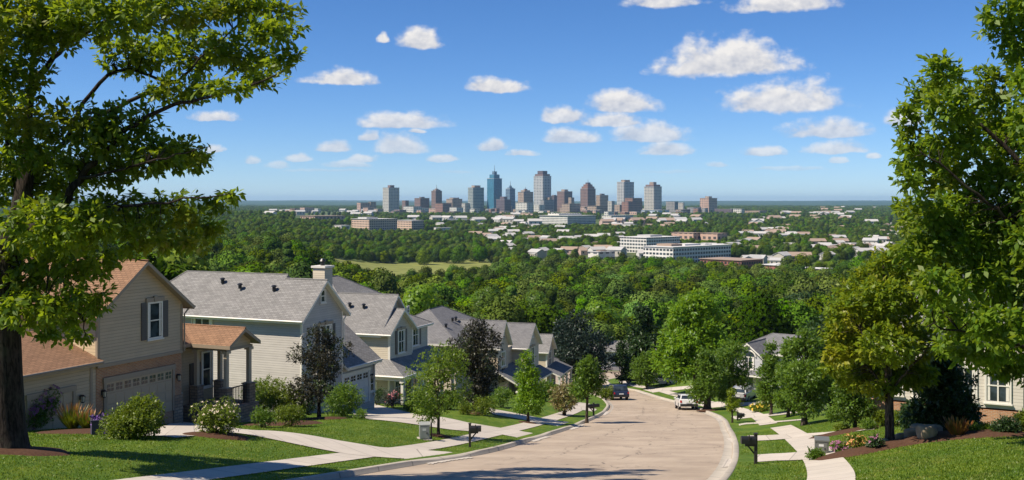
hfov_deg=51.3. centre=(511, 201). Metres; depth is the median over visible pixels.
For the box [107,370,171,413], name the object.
garage door
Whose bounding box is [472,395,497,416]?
shrub
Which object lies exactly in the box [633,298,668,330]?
broadleaf tree
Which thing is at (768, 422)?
footpath
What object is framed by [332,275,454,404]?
twin gable house
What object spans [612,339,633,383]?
spruce tree
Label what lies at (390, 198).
tower block
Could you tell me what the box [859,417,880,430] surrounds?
shrub
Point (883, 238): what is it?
suburb house
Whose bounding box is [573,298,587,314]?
pointed tree
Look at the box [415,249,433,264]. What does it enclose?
broadleaf tree
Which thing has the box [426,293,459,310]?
broadleaf tree
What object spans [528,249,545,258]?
suburb house
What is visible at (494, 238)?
suburb house
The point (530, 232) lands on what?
suburb house
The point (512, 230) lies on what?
suburb house
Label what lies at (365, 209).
city block
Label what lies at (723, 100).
sky
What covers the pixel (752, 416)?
driveway
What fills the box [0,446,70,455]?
mulch bed
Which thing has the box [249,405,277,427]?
shrub
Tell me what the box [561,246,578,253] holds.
suburb house
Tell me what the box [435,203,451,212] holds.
city block
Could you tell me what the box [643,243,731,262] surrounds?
office block
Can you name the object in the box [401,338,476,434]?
young tree
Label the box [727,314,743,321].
broadleaf tree
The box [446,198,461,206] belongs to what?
tower block
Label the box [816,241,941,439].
yellowing tree
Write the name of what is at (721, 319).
broadleaf tree
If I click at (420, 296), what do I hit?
woods edge tree
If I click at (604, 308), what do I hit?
woods edge tree
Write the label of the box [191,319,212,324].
window
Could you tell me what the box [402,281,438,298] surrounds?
broadleaf tree
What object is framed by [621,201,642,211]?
city block
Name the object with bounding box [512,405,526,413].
shrub
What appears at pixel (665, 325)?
broadleaf tree
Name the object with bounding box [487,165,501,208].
tower block
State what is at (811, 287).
broadleaf tree
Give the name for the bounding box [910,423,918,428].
boulder
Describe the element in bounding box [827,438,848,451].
shrub
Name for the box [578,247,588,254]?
suburb house
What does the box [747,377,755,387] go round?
window
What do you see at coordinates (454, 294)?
broadleaf tree
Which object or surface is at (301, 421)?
mulch bed
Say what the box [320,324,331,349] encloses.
window
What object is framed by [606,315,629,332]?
broadleaf tree
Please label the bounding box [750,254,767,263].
suburb house
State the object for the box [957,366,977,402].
window
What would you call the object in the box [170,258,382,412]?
grey house
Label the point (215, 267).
broadleaf tree
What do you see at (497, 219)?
suburb house
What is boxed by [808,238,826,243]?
suburb house
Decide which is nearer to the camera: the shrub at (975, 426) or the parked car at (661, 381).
the shrub at (975, 426)
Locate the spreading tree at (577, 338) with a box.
[547,308,615,382]
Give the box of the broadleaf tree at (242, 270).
[240,268,264,272]
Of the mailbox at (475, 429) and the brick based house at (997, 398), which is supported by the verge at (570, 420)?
the mailbox at (475, 429)
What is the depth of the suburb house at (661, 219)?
2589.50 m
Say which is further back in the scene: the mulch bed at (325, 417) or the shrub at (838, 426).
the mulch bed at (325, 417)
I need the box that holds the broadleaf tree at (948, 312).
[887,0,1023,387]
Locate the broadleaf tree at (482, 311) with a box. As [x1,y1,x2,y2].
[477,307,495,313]
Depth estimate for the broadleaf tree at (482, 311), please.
286.88 m
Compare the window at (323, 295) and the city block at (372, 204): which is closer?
the window at (323, 295)
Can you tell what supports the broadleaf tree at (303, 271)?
on the ground at (494, 420)
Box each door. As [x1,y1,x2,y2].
[30,391,72,430]
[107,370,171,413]
[189,362,200,402]
[344,371,368,405]
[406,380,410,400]
[419,426,428,437]
[817,442,826,452]
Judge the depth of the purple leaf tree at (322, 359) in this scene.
63.77 m
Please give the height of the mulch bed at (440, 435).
0.371 m
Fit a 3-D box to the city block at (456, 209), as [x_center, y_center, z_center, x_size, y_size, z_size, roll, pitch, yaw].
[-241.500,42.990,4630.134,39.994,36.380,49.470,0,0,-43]
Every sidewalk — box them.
[116,402,589,479]
[619,381,712,402]
[711,401,776,424]
[771,425,854,479]
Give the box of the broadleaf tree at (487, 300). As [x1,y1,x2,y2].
[474,291,503,309]
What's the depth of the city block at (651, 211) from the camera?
4325.15 m
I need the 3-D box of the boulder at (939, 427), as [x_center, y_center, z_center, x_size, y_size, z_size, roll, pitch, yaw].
[15.694,8.456,39.632,0.453,0.334,0.367,0,0,-25]
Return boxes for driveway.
[149,422,472,463]
[352,404,548,441]
[491,409,584,429]
[566,405,608,414]
[636,386,692,393]
[698,401,763,407]
[715,411,796,420]
[722,448,849,466]
[727,429,870,441]
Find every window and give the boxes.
[146,301,163,340]
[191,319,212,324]
[201,350,213,388]
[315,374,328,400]
[319,289,326,303]
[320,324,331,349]
[370,375,375,392]
[394,381,400,399]
[397,329,405,354]
[412,377,418,390]
[413,329,419,346]
[501,350,505,367]
[530,346,535,363]
[549,350,551,364]
[742,356,753,369]
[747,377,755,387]
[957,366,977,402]
[983,371,1012,405]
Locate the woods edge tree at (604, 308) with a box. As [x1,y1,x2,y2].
[585,300,629,324]
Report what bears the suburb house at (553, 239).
on the ground at (494, 420)
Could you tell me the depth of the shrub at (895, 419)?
51.12 m
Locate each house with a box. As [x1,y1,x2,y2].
[21,257,260,430]
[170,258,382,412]
[296,210,304,214]
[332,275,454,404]
[407,215,419,219]
[415,305,552,395]
[429,215,442,220]
[442,216,453,220]
[455,216,466,218]
[470,217,486,222]
[487,236,500,240]
[488,229,498,232]
[493,218,502,221]
[502,217,515,223]
[507,229,519,232]
[513,219,524,225]
[522,231,534,234]
[527,219,541,224]
[527,235,540,237]
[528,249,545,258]
[538,247,548,255]
[539,334,572,389]
[541,238,556,240]
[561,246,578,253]
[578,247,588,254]
[587,246,606,250]
[594,340,656,365]
[599,219,614,224]
[606,246,626,256]
[617,218,623,223]
[628,217,644,224]
[635,250,642,258]
[656,218,667,221]
[673,217,687,220]
[689,214,702,216]
[691,217,701,221]
[734,333,802,388]
[740,255,762,258]
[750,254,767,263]
[754,231,765,236]
[766,215,781,218]
[769,257,783,262]
[772,251,790,257]
[788,252,811,260]
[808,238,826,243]
[831,235,846,237]
[832,238,848,242]
[855,248,871,256]
[862,238,879,242]
[864,219,877,223]
[869,273,1023,423]
[872,236,886,242]
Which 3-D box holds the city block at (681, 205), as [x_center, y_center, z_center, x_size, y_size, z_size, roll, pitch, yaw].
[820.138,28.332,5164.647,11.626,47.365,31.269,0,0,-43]
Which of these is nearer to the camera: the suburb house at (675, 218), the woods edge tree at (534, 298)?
the woods edge tree at (534, 298)
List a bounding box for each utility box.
[417,421,431,440]
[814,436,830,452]
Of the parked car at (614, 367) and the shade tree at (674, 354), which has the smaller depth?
the shade tree at (674, 354)
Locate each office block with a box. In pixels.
[300,215,345,219]
[334,225,349,229]
[352,217,396,230]
[397,220,423,229]
[540,213,595,223]
[587,250,614,259]
[602,215,632,218]
[620,234,680,252]
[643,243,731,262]
[671,232,701,239]
[699,257,762,268]
[700,233,726,239]
[762,263,780,270]
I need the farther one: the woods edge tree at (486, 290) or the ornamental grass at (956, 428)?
the woods edge tree at (486, 290)
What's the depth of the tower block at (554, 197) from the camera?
5306.59 m
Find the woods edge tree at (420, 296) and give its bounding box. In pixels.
[402,283,447,315]
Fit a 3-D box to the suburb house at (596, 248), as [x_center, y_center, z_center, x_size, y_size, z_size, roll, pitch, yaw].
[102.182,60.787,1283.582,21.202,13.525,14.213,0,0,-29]
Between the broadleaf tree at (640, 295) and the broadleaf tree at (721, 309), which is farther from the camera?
the broadleaf tree at (640, 295)
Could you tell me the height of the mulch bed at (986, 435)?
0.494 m
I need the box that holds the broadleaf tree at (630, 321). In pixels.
[622,316,637,330]
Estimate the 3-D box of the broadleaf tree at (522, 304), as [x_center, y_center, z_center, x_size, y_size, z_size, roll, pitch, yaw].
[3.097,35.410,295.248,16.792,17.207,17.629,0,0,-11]
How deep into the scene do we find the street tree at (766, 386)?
84.75 m
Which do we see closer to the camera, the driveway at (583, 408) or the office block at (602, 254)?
the driveway at (583, 408)
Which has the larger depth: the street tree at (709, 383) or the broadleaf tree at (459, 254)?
the broadleaf tree at (459, 254)
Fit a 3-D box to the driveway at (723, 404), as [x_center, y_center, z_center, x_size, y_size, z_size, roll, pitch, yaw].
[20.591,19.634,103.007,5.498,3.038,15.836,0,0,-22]
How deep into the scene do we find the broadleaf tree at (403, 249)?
1172.83 m
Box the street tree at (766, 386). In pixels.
[752,338,781,414]
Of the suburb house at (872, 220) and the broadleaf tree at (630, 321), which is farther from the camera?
the suburb house at (872, 220)
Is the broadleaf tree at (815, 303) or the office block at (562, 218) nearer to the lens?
the broadleaf tree at (815, 303)
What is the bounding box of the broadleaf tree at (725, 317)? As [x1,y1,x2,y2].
[718,312,736,342]
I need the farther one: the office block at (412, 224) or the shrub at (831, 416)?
the office block at (412, 224)
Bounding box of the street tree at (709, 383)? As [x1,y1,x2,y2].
[684,345,728,411]
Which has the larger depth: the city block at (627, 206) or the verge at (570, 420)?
the city block at (627, 206)
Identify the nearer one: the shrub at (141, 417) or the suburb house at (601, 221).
the shrub at (141, 417)
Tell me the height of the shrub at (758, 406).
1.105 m
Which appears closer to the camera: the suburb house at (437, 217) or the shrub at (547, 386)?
the shrub at (547, 386)
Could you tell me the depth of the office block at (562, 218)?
2705.67 m
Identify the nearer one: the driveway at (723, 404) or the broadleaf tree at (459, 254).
the driveway at (723, 404)
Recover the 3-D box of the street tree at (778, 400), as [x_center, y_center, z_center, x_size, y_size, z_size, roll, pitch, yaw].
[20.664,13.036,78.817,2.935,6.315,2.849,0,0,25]
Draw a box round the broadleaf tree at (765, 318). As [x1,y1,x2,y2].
[726,291,795,345]
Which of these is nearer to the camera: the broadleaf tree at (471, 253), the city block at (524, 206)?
the broadleaf tree at (471, 253)
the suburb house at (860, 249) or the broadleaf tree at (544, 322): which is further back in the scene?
the suburb house at (860, 249)
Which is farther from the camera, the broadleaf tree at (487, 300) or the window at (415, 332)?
the broadleaf tree at (487, 300)
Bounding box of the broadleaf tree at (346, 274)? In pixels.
[336,272,358,283]
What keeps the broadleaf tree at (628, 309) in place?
on the ground at (494, 420)
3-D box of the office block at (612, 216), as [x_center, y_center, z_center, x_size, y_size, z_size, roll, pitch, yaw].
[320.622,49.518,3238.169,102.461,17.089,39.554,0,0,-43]
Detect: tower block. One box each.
[383,185,398,211]
[402,200,408,209]
[414,197,428,207]
[431,185,441,207]
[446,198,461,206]
[468,185,483,211]
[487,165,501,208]
[496,197,510,211]
[506,181,514,211]
[518,187,532,202]
[533,171,550,204]
[551,195,556,211]
[557,189,572,211]
[580,182,595,206]
[596,194,607,205]
[617,180,633,204]
[644,182,661,209]
[700,196,716,212]
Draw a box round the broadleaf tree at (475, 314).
[470,312,483,319]
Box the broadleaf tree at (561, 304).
[555,300,564,309]
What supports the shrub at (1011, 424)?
on the mulch bed at (986, 435)
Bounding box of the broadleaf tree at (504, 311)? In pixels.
[478,294,527,322]
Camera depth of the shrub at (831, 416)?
63.24 m
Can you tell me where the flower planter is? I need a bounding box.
[89,413,114,434]
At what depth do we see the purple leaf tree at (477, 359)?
78.08 m
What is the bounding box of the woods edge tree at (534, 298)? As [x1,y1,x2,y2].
[524,289,562,310]
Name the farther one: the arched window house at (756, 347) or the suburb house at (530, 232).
the suburb house at (530, 232)
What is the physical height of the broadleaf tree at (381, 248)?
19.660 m
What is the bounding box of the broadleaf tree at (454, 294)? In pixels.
[429,282,464,302]
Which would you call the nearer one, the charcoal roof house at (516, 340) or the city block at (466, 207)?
the charcoal roof house at (516, 340)
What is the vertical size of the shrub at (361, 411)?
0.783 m
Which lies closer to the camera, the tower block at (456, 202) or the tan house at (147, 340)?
the tan house at (147, 340)
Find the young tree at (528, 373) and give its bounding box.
[510,349,546,420]
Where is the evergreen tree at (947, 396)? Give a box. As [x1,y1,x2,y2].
[899,342,987,430]
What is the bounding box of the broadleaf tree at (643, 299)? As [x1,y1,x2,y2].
[623,298,651,310]
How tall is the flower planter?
0.862 m
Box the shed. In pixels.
[434,227,450,230]
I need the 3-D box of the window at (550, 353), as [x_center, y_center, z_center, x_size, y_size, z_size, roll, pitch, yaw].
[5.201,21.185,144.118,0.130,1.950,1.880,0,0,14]
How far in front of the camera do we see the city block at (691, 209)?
4711.35 m
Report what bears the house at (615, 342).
on the ground at (494, 420)
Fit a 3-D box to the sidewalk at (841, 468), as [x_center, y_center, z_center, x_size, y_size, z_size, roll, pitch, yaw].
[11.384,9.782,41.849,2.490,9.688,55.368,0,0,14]
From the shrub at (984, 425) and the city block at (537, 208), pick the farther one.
the city block at (537, 208)
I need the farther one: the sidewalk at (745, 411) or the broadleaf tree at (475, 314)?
the broadleaf tree at (475, 314)
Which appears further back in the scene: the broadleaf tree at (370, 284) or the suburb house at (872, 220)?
the suburb house at (872, 220)
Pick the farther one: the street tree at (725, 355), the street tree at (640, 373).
the street tree at (640, 373)
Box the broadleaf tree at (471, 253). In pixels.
[467,245,477,261]
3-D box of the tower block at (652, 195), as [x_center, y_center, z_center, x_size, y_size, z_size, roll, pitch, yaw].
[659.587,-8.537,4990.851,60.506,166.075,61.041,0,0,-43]
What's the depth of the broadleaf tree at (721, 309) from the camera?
313.31 m
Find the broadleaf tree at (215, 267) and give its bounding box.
[198,258,228,271]
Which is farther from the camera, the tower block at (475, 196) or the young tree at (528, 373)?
the tower block at (475, 196)
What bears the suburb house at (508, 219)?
on the ground at (494, 420)
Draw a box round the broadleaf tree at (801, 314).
[783,301,819,333]
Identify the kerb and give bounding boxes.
[285,383,613,479]
[604,378,738,479]
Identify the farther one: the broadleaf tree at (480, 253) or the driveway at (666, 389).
the broadleaf tree at (480, 253)
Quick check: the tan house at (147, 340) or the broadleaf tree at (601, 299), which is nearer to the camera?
the tan house at (147, 340)
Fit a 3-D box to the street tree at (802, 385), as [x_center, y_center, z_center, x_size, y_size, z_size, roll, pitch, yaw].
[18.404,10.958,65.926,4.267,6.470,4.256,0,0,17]
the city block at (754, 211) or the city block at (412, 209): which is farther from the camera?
the city block at (412, 209)
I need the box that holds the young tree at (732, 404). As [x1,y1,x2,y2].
[723,385,743,422]
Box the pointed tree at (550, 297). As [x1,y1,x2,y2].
[542,289,556,315]
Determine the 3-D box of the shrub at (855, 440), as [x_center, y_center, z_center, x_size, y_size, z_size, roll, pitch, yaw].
[12.383,8.668,38.364,0.880,0.901,0.972,0,0,-38]
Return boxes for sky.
[0,0,1023,200]
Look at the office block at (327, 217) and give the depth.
2565.73 m
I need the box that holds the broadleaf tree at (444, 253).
[439,247,451,261]
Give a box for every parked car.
[601,363,620,371]
[608,384,628,399]
[648,373,676,385]
[674,394,697,409]
[731,385,756,400]
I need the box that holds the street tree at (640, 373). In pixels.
[628,350,662,388]
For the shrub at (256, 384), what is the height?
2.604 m
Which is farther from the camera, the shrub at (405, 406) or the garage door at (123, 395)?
the shrub at (405, 406)
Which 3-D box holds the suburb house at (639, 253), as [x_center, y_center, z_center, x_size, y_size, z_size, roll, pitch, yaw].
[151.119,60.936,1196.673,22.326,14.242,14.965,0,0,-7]
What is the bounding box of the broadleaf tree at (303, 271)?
[283,261,312,278]
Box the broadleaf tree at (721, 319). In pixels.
[699,302,726,337]
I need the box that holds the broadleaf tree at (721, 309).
[713,297,731,314]
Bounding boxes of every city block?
[300,207,313,212]
[357,203,369,211]
[363,207,375,211]
[368,202,375,206]
[403,206,420,212]
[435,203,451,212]
[450,207,462,212]
[462,203,469,211]
[470,209,479,212]
[516,203,532,211]
[534,205,544,212]
[541,200,553,209]
[562,204,580,212]
[568,197,573,203]
[587,206,607,212]
[604,211,613,214]
[608,201,614,210]
[614,205,621,212]
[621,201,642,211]
[625,198,641,200]
[629,211,640,214]
[641,210,668,212]
[666,201,678,211]
[678,203,684,208]
[687,207,700,212]
[693,208,699,212]
[714,209,732,212]
[733,209,743,212]
[744,210,767,212]
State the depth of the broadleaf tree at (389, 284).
379.43 m
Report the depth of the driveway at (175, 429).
44.51 m
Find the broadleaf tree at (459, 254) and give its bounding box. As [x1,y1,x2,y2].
[449,245,469,262]
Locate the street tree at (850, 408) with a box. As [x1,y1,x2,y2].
[828,378,878,427]
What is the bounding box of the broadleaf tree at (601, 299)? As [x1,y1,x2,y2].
[583,297,611,318]
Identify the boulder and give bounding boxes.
[895,433,903,438]
[903,428,915,436]
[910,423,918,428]
[916,424,937,438]
[933,424,942,430]
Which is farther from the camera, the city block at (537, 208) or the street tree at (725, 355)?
the city block at (537, 208)
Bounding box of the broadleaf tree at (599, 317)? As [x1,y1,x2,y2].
[577,311,618,327]
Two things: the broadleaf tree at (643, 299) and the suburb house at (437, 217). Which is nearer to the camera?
the broadleaf tree at (643, 299)
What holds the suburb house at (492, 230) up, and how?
on the ground at (494, 420)
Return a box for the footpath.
[739,419,800,425]
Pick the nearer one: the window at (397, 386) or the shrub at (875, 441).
the shrub at (875, 441)
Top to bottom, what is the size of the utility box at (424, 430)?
1.084 m
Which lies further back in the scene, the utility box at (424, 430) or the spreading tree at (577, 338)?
the spreading tree at (577, 338)
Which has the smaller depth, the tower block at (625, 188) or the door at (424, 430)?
the door at (424, 430)
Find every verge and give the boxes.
[230,384,605,479]
[608,378,777,479]
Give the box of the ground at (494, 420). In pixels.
[0,200,1023,479]
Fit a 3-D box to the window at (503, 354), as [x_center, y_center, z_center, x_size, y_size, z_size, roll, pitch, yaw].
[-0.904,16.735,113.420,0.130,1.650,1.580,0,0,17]
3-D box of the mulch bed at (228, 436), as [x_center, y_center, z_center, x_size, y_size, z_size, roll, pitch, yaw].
[-11.700,9.245,42.125,2.831,0.474,2.235,0,0,0]
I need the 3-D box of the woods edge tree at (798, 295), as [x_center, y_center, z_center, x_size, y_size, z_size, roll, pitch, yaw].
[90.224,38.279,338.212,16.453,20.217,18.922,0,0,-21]
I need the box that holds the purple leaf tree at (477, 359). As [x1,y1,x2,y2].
[442,316,504,411]
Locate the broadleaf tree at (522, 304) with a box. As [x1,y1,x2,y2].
[512,299,536,317]
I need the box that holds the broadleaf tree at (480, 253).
[472,245,487,261]
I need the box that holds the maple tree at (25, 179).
[0,0,310,448]
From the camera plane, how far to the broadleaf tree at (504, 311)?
217.76 m
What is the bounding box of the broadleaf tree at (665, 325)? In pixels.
[661,317,703,334]
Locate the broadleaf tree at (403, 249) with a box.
[396,246,408,253]
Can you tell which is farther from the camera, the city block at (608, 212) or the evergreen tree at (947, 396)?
the city block at (608, 212)
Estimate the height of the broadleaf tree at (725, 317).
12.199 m
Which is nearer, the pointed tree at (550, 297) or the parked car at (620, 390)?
the parked car at (620, 390)
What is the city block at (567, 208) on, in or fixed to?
on the ground at (494, 420)
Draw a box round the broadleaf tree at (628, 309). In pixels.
[622,299,647,318]
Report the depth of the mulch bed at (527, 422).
75.50 m
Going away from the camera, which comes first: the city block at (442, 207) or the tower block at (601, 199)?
the city block at (442, 207)
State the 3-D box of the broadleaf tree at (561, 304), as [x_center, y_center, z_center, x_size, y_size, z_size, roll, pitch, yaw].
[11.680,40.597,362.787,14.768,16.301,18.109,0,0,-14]
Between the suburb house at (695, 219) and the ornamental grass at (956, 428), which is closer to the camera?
the ornamental grass at (956, 428)
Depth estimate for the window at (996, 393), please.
51.34 m
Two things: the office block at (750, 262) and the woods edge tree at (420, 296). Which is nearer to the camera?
the woods edge tree at (420, 296)
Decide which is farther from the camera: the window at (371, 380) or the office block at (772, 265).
the office block at (772, 265)
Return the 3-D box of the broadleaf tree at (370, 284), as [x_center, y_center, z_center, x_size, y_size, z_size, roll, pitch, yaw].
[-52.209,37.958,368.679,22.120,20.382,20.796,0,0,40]
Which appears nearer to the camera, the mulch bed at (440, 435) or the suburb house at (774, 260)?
the mulch bed at (440, 435)
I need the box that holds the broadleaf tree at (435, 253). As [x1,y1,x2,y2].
[431,247,443,261]
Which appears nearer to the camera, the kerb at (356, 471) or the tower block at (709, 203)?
the kerb at (356, 471)
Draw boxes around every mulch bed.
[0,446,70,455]
[36,428,157,433]
[183,431,249,440]
[244,420,321,425]
[302,416,346,419]
[430,433,451,437]
[518,421,536,423]
[808,424,883,438]
[814,439,904,459]
[898,443,915,446]
[899,429,1022,443]
[937,432,1023,441]
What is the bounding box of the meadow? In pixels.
[334,258,491,275]
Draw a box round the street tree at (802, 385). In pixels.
[776,325,838,425]
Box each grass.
[0,416,1023,479]
[54,402,92,428]
[72,407,100,428]
[940,414,974,434]
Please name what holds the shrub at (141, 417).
on the ground at (494, 420)
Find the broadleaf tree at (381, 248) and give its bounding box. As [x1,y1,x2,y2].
[372,245,390,261]
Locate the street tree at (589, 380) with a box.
[567,354,608,422]
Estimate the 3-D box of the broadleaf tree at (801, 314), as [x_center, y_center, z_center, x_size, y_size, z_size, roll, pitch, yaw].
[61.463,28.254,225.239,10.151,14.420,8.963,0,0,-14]
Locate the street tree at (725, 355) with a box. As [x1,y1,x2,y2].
[713,337,754,402]
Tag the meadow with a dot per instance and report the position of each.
(400, 269)
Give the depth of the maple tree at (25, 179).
31.54 m
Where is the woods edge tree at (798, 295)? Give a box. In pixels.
[779,291,816,305]
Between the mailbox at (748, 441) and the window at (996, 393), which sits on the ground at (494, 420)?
the mailbox at (748, 441)
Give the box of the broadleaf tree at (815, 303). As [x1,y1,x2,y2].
[805,296,823,313]
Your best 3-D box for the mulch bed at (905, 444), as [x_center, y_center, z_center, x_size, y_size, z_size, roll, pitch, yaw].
[13.514,8.800,38.277,2.120,0.662,2.256,0,0,0]
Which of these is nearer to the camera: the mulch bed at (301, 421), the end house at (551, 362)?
the mulch bed at (301, 421)
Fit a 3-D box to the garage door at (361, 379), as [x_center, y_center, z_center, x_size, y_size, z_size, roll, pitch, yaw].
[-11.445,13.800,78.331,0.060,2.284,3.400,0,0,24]
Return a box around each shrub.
[26,384,62,429]
[95,391,167,439]
[188,395,241,434]
[240,377,272,410]
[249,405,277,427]
[255,374,306,418]
[273,403,306,426]
[302,397,316,414]
[321,380,366,415]
[352,407,367,418]
[374,386,388,404]
[383,390,404,407]
[400,397,419,411]
[408,393,433,404]
[438,388,464,409]
[456,399,474,414]
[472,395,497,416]
[489,386,514,406]
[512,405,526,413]
[533,379,556,400]
[596,385,613,399]
[747,400,769,411]
[804,446,825,459]
[824,406,843,422]
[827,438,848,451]
[832,421,850,430]
[842,431,866,447]
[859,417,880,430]
[863,434,885,448]
[871,408,884,426]
[894,410,900,426]
[895,400,918,430]
[964,421,984,430]
[979,421,992,428]
[988,414,1022,433]
[1012,408,1023,431]
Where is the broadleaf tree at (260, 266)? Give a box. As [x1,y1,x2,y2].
[231,261,269,272]
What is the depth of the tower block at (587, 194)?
5019.85 m
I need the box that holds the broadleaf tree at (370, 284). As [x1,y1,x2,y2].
[360,282,382,291]
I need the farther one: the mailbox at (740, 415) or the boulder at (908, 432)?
the mailbox at (740, 415)
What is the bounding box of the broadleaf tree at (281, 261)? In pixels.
[266,259,288,271]
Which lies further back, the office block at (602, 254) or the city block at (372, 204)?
the city block at (372, 204)
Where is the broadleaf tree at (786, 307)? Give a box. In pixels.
[771,298,795,317]
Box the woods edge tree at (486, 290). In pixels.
[468,283,503,307]
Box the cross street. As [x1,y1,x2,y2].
[556,372,620,376]
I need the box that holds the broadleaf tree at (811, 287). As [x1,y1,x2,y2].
[785,276,827,299]
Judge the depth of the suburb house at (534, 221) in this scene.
2504.92 m
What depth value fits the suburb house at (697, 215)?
3163.70 m
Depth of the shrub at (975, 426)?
37.95 m
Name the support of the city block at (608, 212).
on the ground at (494, 420)
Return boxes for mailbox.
[468,423,480,446]
[588,403,599,415]
[737,412,744,420]
[740,433,757,463]
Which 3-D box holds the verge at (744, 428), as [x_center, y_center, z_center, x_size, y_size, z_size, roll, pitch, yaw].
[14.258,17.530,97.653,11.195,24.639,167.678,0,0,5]
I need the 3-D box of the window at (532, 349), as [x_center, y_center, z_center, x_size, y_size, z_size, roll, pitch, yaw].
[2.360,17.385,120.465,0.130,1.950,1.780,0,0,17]
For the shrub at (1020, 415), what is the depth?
38.63 m
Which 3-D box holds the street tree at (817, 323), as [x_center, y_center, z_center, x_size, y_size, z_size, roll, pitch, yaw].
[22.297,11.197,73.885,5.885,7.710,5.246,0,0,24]
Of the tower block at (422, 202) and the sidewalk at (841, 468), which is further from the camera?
the tower block at (422, 202)
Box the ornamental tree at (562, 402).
[547,379,580,414]
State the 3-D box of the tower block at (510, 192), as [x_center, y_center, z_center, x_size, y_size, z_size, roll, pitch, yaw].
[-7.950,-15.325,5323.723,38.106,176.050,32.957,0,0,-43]
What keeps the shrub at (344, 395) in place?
on the ground at (494, 420)
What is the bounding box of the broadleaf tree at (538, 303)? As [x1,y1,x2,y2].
[527,295,545,311]
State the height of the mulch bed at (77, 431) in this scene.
0.724 m
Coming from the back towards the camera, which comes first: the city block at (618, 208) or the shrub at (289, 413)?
the city block at (618, 208)
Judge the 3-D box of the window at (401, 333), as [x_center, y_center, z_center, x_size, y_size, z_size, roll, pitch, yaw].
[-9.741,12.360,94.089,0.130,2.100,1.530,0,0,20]
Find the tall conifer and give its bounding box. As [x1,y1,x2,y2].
[622,302,662,372]
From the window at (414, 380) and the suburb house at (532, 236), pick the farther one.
the suburb house at (532, 236)
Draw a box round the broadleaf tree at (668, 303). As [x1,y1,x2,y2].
[657,300,677,306]
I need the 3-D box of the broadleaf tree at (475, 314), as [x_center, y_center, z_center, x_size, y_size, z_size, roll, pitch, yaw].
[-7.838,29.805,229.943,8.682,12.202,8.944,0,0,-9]
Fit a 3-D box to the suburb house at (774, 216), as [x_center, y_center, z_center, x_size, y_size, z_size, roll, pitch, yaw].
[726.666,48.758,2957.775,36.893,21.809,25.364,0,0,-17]
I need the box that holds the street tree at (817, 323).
[797,313,864,411]
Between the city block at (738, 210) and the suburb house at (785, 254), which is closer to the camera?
the suburb house at (785, 254)
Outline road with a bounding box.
[332,377,732,479]
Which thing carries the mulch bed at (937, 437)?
on the ground at (494, 420)
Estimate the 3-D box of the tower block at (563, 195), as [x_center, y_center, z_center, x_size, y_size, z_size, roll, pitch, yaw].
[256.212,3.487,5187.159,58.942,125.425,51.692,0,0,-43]
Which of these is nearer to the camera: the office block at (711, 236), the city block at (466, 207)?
the office block at (711, 236)
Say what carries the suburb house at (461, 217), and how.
on the ground at (494, 420)
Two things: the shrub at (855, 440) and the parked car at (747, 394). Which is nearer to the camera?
the shrub at (855, 440)
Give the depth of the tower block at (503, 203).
4816.60 m
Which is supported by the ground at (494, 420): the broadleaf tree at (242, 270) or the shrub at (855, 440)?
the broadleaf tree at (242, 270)
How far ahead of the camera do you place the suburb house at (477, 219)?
2658.50 m
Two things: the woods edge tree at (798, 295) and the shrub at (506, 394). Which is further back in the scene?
the woods edge tree at (798, 295)
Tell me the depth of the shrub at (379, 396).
88.70 m
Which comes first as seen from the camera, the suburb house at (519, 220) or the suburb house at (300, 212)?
the suburb house at (519, 220)
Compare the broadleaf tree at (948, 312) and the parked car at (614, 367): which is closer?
the broadleaf tree at (948, 312)
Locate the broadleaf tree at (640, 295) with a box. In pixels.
[628,291,665,305]
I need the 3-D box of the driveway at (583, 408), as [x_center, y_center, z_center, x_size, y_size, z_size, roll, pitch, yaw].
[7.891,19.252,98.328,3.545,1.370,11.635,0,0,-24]
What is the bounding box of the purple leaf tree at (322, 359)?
[283,322,354,416]
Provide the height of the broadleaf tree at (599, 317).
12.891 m
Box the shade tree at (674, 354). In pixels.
[648,287,735,385]
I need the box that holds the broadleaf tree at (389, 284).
[365,269,405,296]
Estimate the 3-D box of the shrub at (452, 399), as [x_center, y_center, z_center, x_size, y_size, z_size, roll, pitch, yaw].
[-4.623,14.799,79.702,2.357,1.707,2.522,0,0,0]
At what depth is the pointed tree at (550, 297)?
321.80 m
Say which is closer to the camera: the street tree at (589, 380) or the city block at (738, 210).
the street tree at (589, 380)
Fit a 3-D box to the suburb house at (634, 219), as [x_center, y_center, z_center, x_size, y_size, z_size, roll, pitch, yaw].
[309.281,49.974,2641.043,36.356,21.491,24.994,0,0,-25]
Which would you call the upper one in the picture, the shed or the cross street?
the shed
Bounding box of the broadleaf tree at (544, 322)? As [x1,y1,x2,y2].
[523,304,566,359]
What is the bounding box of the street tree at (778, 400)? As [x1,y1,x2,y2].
[771,336,810,416]

